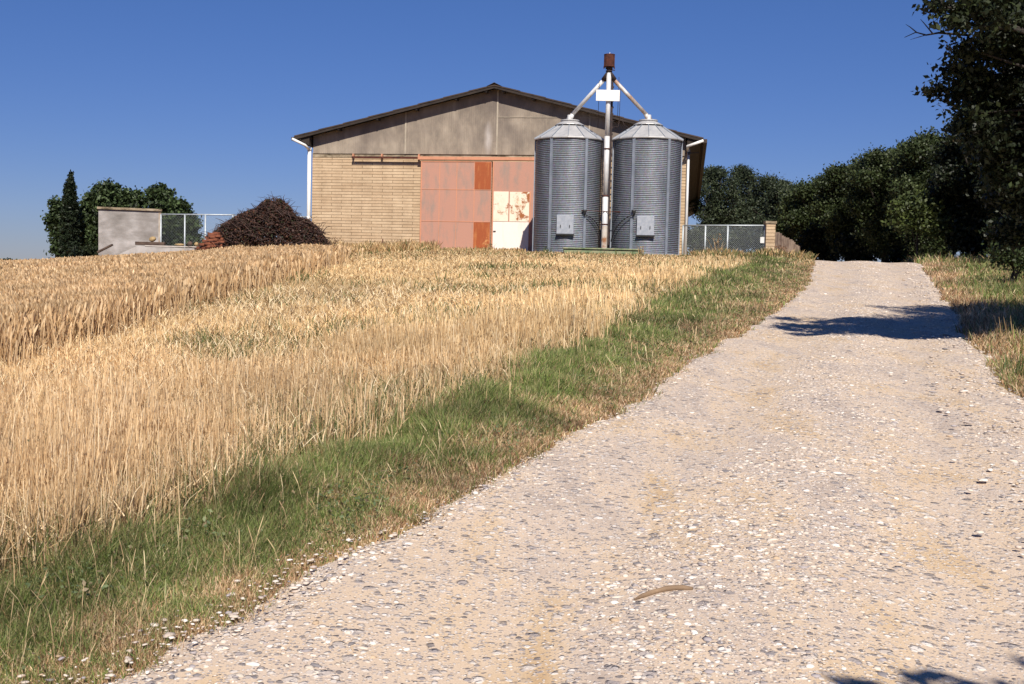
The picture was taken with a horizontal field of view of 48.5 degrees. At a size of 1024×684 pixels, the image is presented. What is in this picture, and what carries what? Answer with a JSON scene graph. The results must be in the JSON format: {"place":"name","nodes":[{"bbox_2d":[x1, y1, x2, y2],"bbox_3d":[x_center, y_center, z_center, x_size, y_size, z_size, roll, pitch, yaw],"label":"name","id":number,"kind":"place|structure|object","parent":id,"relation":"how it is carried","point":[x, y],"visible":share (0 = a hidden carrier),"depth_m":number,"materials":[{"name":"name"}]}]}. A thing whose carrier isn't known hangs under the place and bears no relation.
{"place":"outdoors","nodes":[
{"label":"outdoors","id":0,"kind":"place"},
{"bbox_2d":[149,236,155,241],"bbox_3d":[-14.833,-4.244,46.956,0.284,0.228,0.236,1,3,0],"label":"rock","id":1,"kind":"object","parent":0,"point":[152,239],"visible":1,"depth_m":46.87,"materials":[{"name":"beige stone"}]},
{"bbox_2d":[0,0,997,261],"label":"sky","id":2,"kind":"structure","parent":0,"point":[205,100],"materials":[{"name":"blue"}]},
{"bbox_2d":[0,253,1023,683],"bbox_3d":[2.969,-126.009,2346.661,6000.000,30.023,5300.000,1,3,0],"label":"ground","id":3,"kind":"structure","parent":0,"point":[328,559],"depth_m":4.99,"materials":[{"name":"soil"}]},
{"bbox_2d":[40,195,62,257],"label":"broadleaf tree","id":4,"kind":"object","parent":3,"relation":"on","point":[52,217],"visible":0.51,"depth_m":58.46,"materials":[{"name":"green plant"}]},
{"bbox_2d":[57,169,80,257],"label":"cypress tree","id":5,"kind":"object","parent":3,"relation":"on","point":[69,230],"visible":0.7,"depth_m":55.54,"materials":[{"name":"green plant"}]},
{"bbox_2d":[65,243,97,256],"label":"shrub","id":6,"kind":"object","parent":3,"relation":"on","point":[85,250],"visible":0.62,"depth_m":51.49,"materials":[{"name":"green plant"}]},
{"bbox_2d":[77,177,138,248],"bbox_3d":[-20.729,-5.659,57.895,3.886,5.375,2.689,1,3,0],"label":"broadleaf tree","id":7,"kind":"object","parent":3,"relation":"on","point":[107,193],"visible":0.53,"depth_m":57.19,"materials":[{"name":"green plant"}]},
{"bbox_2d":[97,207,161,255],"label":"shed","id":8,"kind":"structure","parent":3,"relation":"on","point":[121,230],"depth_m":50.18,"materials":[{"name":"grey concrete"}]},
{"bbox_2d":[131,185,148,207],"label":"broadleaf tree","id":9,"kind":"object","parent":3,"relation":"on","point":[141,200],"visible":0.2,"depth_m":59.42,"materials":[{"name":"green plant"}]},
{"bbox_2d":[121,245,196,254],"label":"wall","id":10,"kind":"structure","parent":3,"relation":"on","point":[148,249],"depth_m":46.88,"materials":[{"name":"concrete"}]},
{"bbox_2d":[97,244,112,252],"bbox_3d":[-16.710,-3.842,46.728,0.617,0.376,0.200,1,3,0],"label":"plank","id":11,"kind":"object","parent":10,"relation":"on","point":[104,248],"visible":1,"depth_m":46.63,"materials":[{"name":"wood"}]},
{"bbox_2d":[135,241,165,245],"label":"timber beam","id":12,"kind":"structure","parent":10,"relation":"on","point":[152,243],"depth_m":46.89,"materials":[{"name":"brown wood"}]},
{"bbox_2d":[143,181,176,247],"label":"broadleaf tree","id":13,"kind":"object","parent":3,"relation":"on","point":[156,195],"visible":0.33,"depth_m":56.28,"materials":[{"name":"green plant"}]},
{"bbox_2d":[164,579,174,602],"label":"weed plant","id":14,"kind":"object","parent":3,"relation":"on","point":[165,591],"visible":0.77,"depth_m":4.32,"materials":[{"name":"green plant"}]},
{"bbox_2d":[0,242,363,369],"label":"wheat","id":15,"kind":"object","parent":3,"relation":"on","point":[44,300],"visible":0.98,"depth_m":17.59,"materials":[{"name":"plant"}]},
{"bbox_2d":[161,195,203,247],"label":"broadleaf tree","id":16,"kind":"object","parent":3,"relation":"on","point":[180,205],"visible":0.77,"depth_m":55.41,"materials":[{"name":"green plant"}]},
{"bbox_2d":[160,214,233,247],"bbox_3d":[-13.399,-4.119,48.364,3.569,2.639,0.063,2,4,16],"label":"fence","id":17,"kind":"object","parent":3,"relation":"on","point":[184,219],"visible":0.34,"depth_m":48.46,"materials":[{"name":"silver metal"}]},
{"bbox_2d":[188,192,336,249],"bbox_3d":[-9.075,-4.235,42.320,5.674,2.752,2.993,1,3,0],"label":"brush pile","id":18,"kind":"object","parent":3,"relation":"on","point":[263,222],"visible":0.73,"depth_m":41.72,"materials":[{"name":"brown plant"}]},
{"bbox_2d":[0,249,761,590],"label":"standing wheat","id":19,"kind":"object","parent":3,"relation":"on","point":[66,445],"visible":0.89,"depth_m":9.44,"materials":[{"name":"beige plant"}]},
{"bbox_2d":[291,82,706,255],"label":"barn","id":20,"kind":"structure","parent":3,"relation":"on","point":[454,170],"depth_m":45.50,"materials":[{"name":"beige brick"}]},
{"bbox_2d":[420,161,491,248],"bbox_3d":[-2.264,-5.239,45.475,2.878,3.966,0.067,2,3,9],"label":"sliding door","id":21,"kind":"structure","parent":20,"relation":"in","point":[455,196],"depth_m":45.44,"materials":[{"name":"paint"}]},
{"bbox_2d":[491,161,535,250],"bbox_3d":[0.772,-5.132,44.960,3.180,3.956,0.120,2,3,9],"label":"sliding door","id":22,"kind":"structure","parent":20,"relation":"in","point":[513,182],"depth_m":45.04,"materials":[{"name":"paint"}]},
{"bbox_2d":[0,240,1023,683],"bbox_3d":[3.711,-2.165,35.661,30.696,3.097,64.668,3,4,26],"label":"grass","id":23,"kind":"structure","parent":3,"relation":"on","point":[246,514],"depth_m":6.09,"materials":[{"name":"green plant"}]},
{"bbox_2d":[0,237,1023,683],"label":"dry grass","id":24,"kind":"structure","parent":3,"relation":"on","point":[972,313],"depth_m":6.50,"materials":[{"name":"plant"}]},
{"bbox_2d":[562,247,641,254],"bbox_3d":[3.143,-3.137,39.729,2.773,0.270,0.540,1,3,0],"label":"trough","id":25,"kind":"object","parent":3,"relation":"on","point":[598,250],"visible":0.62,"depth_m":39.51,"materials":[{"name":"green paint"}]},
{"bbox_2d":[687,211,731,252],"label":"shrub","id":26,"kind":"object","parent":3,"relation":"on","point":[693,244],"visible":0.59,"depth_m":69.40,"materials":[{"name":"green plant"}]},
{"bbox_2d":[705,233,724,249],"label":"weed plant","id":27,"kind":"object","parent":3,"relation":"on","point":[717,241],"visible":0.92,"depth_m":40.00,"materials":[{"name":"green plant"}]},
{"bbox_2d":[688,164,746,247],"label":"broadleaf tree","id":28,"kind":"object","parent":3,"relation":"on","point":[720,208],"visible":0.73,"depth_m":74.94,"materials":[{"name":"green plant"}]},
{"bbox_2d":[725,163,760,252],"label":"broadleaf tree","id":29,"kind":"object","parent":3,"relation":"on","point":[745,174],"visible":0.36,"depth_m":78.11,"materials":[{"name":"green plant"}]},
{"bbox_2d":[723,214,774,252],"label":"shrub","id":30,"kind":"object","parent":3,"relation":"on","point":[742,231],"visible":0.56,"depth_m":67.46,"materials":[{"name":"green plant"}]},
{"bbox_2d":[742,172,784,224],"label":"broadleaf tree","id":31,"kind":"object","parent":3,"relation":"on","point":[760,186],"visible":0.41,"depth_m":73.33,"materials":[{"name":"green plant"}]},
{"bbox_2d":[763,221,776,249],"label":"gate pillar","id":32,"kind":"structure","parent":3,"relation":"on","point":[770,228],"depth_m":40.42,"materials":[{"name":"beige brick"}]},
{"bbox_2d":[681,225,764,254],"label":"gate","id":33,"kind":"structure","parent":32,"relation":"attached to","point":[762,239],"depth_m":41.27,"materials":[{"name":"silver metal"}]},
{"bbox_2d":[760,177,796,224],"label":"broadleaf tree","id":34,"kind":"object","parent":3,"relation":"on","point":[773,192],"visible":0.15,"depth_m":69.09,"materials":[{"name":"green plant"}]},
{"bbox_2d":[775,245,787,252],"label":"weed plant","id":35,"kind":"object","parent":3,"relation":"on","point":[780,248],"visible":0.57,"depth_m":40.72,"materials":[{"name":"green plant"}]},
{"bbox_2d":[771,213,794,240],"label":"shrub","id":36,"kind":"object","parent":3,"relation":"on","point":[780,227],"visible":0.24,"depth_m":65.36,"materials":[{"name":"green plant"}]},
{"bbox_2d":[770,180,800,229],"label":"broadleaf tree","id":37,"kind":"object","parent":3,"relation":"on","point":[781,195],"visible":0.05,"depth_m":67.44,"materials":[{"name":"green plant"}]},
{"bbox_2d":[775,232,802,255],"bbox_3d":[12.619,-4.063,51.464,0.204,1.120,21.777,2,4,17],"label":"slat fence","id":38,"kind":"object","parent":3,"relation":"on","point":[787,243],"visible":0.48,"depth_m":46.83,"materials":[{"name":"brown wood"}]},
{"bbox_2d":[774,177,822,245],"bbox_3d":[16.403,-6.356,61.588,4.337,5.256,3.865,1,3,0],"label":"broadleaf tree","id":39,"kind":"object","parent":3,"relation":"on","point":[796,216],"visible":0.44,"depth_m":60.86,"materials":[{"name":"green plant"}]},
{"bbox_2d":[795,219,843,261],"bbox_3d":[16.384,-5.092,59.819,3.242,2.919,2.421,0,4,-19],"label":"shrub","id":40,"kind":"object","parent":3,"relation":"on","point":[808,239],"visible":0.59,"depth_m":59.39,"materials":[{"name":"green plant"}]},
{"bbox_2d":[805,160,862,260],"bbox_3d":[16.931,-6.250,57.374,4.436,5.592,3.897,1,3,0],"label":"broadleaf tree","id":41,"kind":"object","parent":3,"relation":"on","point":[830,210],"visible":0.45,"depth_m":56.80,"materials":[{"name":"green plant"}]},
{"bbox_2d":[828,226,876,261],"bbox_3d":[17.102,-4.784,56.815,2.806,2.692,2.417,1,3,0],"label":"shrub","id":42,"kind":"object","parent":3,"relation":"on","point":[846,249],"visible":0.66,"depth_m":56.29,"materials":[{"name":"green plant"}]},
{"bbox_2d":[847,150,866,260],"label":"broadleaf tree","id":43,"kind":"object","parent":3,"relation":"on","point":[855,162],"visible":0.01,"depth_m":63.17,"materials":[{"name":"green plant"}]},
{"bbox_2d":[834,142,908,262],"bbox_3d":[17.717,-6.279,53.833,4.762,6.073,4.259,1,3,0],"label":"broadleaf tree","id":44,"kind":"object","parent":3,"relation":"on","point":[866,191],"visible":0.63,"depth_m":53.12,"materials":[{"name":"green plant"}]},
{"bbox_2d":[856,238,911,262],"bbox_3d":[18.288,-4.606,54.801,2.917,2.645,2.594,-2,4,-40],"label":"shrub","id":45,"kind":"object","parent":3,"relation":"on","point":[897,255],"visible":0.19,"depth_m":54.47,"materials":[{"name":"green plant"}]},
{"bbox_2d":[880,126,951,257],"bbox_3d":[18.750,-6.318,50.511,5.385,6.616,4.096,1,3,0],"label":"broadleaf tree","id":46,"kind":"object","parent":3,"relation":"on","point":[909,169],"visible":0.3,"depth_m":49.93,"materials":[{"name":"green plant"}]},
{"bbox_2d":[881,184,963,255],"bbox_3d":[15.823,-4.348,43.691,2.929,3.446,2.644,-1,4,-33],"label":"broadleaf tree","id":47,"kind":"object","parent":3,"relation":"on","point":[920,212],"visible":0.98,"depth_m":43.36,"materials":[{"name":"green plant"}]},
{"bbox_2d":[896,241,959,262],"bbox_3d":[19.208,-4.369,51.594,3.457,2.606,2.426,1,3,0],"label":"shrub","id":48,"kind":"object","parent":3,"relation":"on","point":[950,250],"visible":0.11,"depth_m":51.62,"materials":[{"name":"green plant"}]},
{"bbox_2d":[923,174,954,256],"bbox_3d":[17.665,-4.851,45.694,2.491,4.243,2.116,1,3,0],"label":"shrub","id":49,"kind":"object","parent":3,"relation":"on","point":[953,253],"visible":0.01,"depth_m":45.50,"materials":[{"name":"green plant"}]},
{"bbox_2d":[921,116,996,257],"bbox_3d":[17.844,-5.926,43.602,4.956,6.725,3.802,1,3,0],"label":"broadleaf tree","id":50,"kind":"object","parent":3,"relation":"on","point":[949,186],"visible":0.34,"depth_m":43.06,"materials":[{"name":"green plant"}]},
{"bbox_2d":[904,0,1023,256],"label":"oak tree","id":51,"kind":"object","parent":3,"relation":"on","point":[992,101],"visible":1,"depth_m":12.09,"materials":[{"name":"green plant"}]},
{"bbox_2d":[940,217,991,259],"bbox_3d":[18.042,-3.789,44.011,3.736,2.400,2.014,-1,4,-30],"label":"shrub","id":52,"kind":"object","parent":3,"relation":"on","point":[957,242],"visible":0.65,"depth_m":43.09,"materials":[{"name":"green plant"}]},
{"bbox_2d":[961,124,1011,245],"bbox_3d":[17.791,-5.654,39.585,4.647,6.878,4.190,1,3,0],"label":"broadleaf tree","id":53,"kind":"object","parent":3,"relation":"on","point":[995,209],"visible":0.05,"depth_m":39.56,"materials":[{"name":"green plant"}]},
{"bbox_2d":[974,215,1020,254],"bbox_3d":[16.709,-3.267,37.932,2.173,2.381,2.065,1,3,0],"label":"shrub","id":54,"kind":"object","parent":3,"relation":"on","point":[991,220],"visible":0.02,"depth_m":38.09,"materials":[{"name":"green plant"}]},
{"bbox_2d":[980,237,1023,282],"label":"shrub","id":55,"kind":"object","parent":3,"relation":"on","point":[1013,261],"visible":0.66,"depth_m":25.71,"materials":[{"name":"green plant"}]},
{"bbox_2d":[990,353,1023,375],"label":"weed plant","id":56,"kind":"object","parent":3,"relation":"on","point":[1017,369],"visible":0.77,"depth_m":10.99,"materials":[{"name":"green plant"}]},
{"bbox_2d":[995,315,1020,350],"bbox_3d":[5.824,-0.100,13.258,0.480,0.418,0.232,0,4,-19],"label":"weed plant","id":57,"kind":"object","parent":3,"relation":"on","point":[1007,337],"visible":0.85,"depth_m":13.23,"materials":[{"name":"beige plant"}]},
{"bbox_3d":[3.364,-2.760,41.304,7.800,0.600,3.800,1,3,0],"label":"silo plinth","id":58,"kind":"object","parent":3,"relation":"on","visible":0},
{"bbox_2d":[532,115,603,252],"bbox_3d":[2.042,-5.658,41.315,2.640,5.120,2.676,1,3,0],"label":"grain silo","id":59,"kind":"object","parent":58,"relation":"on","point":[568,159],"visible":0.97,"depth_m":40.33,"materials":[{"name":"grey metal"}]},
{"bbox_2d":[566,53,651,247],"bbox_3d":[3.365,-6.635,40.528,3.097,7.127,1.234,2,3,10],"label":"grain elevator","id":60,"kind":"object","parent":58,"relation":"on","point":[609,95],"visible":0.97,"depth_m":40.15,"materials":[{"name":"white paint"}]},
{"bbox_2d":[610,115,683,255],"bbox_3d":[4.821,-5.562,40.816,2.640,5.120,2.676,1,3,0],"label":"grain silo","id":61,"kind":"object","parent":58,"relation":"on","point":[646,181],"visible":0.94,"depth_m":39.83,"materials":[{"name":"grey metal"}]},
{"bbox_2d":[103,260,1023,683],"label":"road","id":62,"kind":"structure","parent":0,"point":[473,594],"depth_m":5.15,"materials":[{"name":"beige gravel"}]},
{"bbox_2d":[17,261,1023,683],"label":"rubble","id":63,"kind":"object","parent":62,"relation":"on","point":[307,581],"visible":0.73,"depth_m":5.62,"materials":[{"name":"stone"}]},
{"bbox_2d":[634,585,692,599],"bbox_3d":[0.590,0.984,4.491,0.256,0.042,0.064,0,4,-17],"label":"stick","id":64,"kind":"object","parent":62,"relation":"on","point":[662,589],"visible":1,"depth_m":4.50,"materials":[{"name":"brown wood"}]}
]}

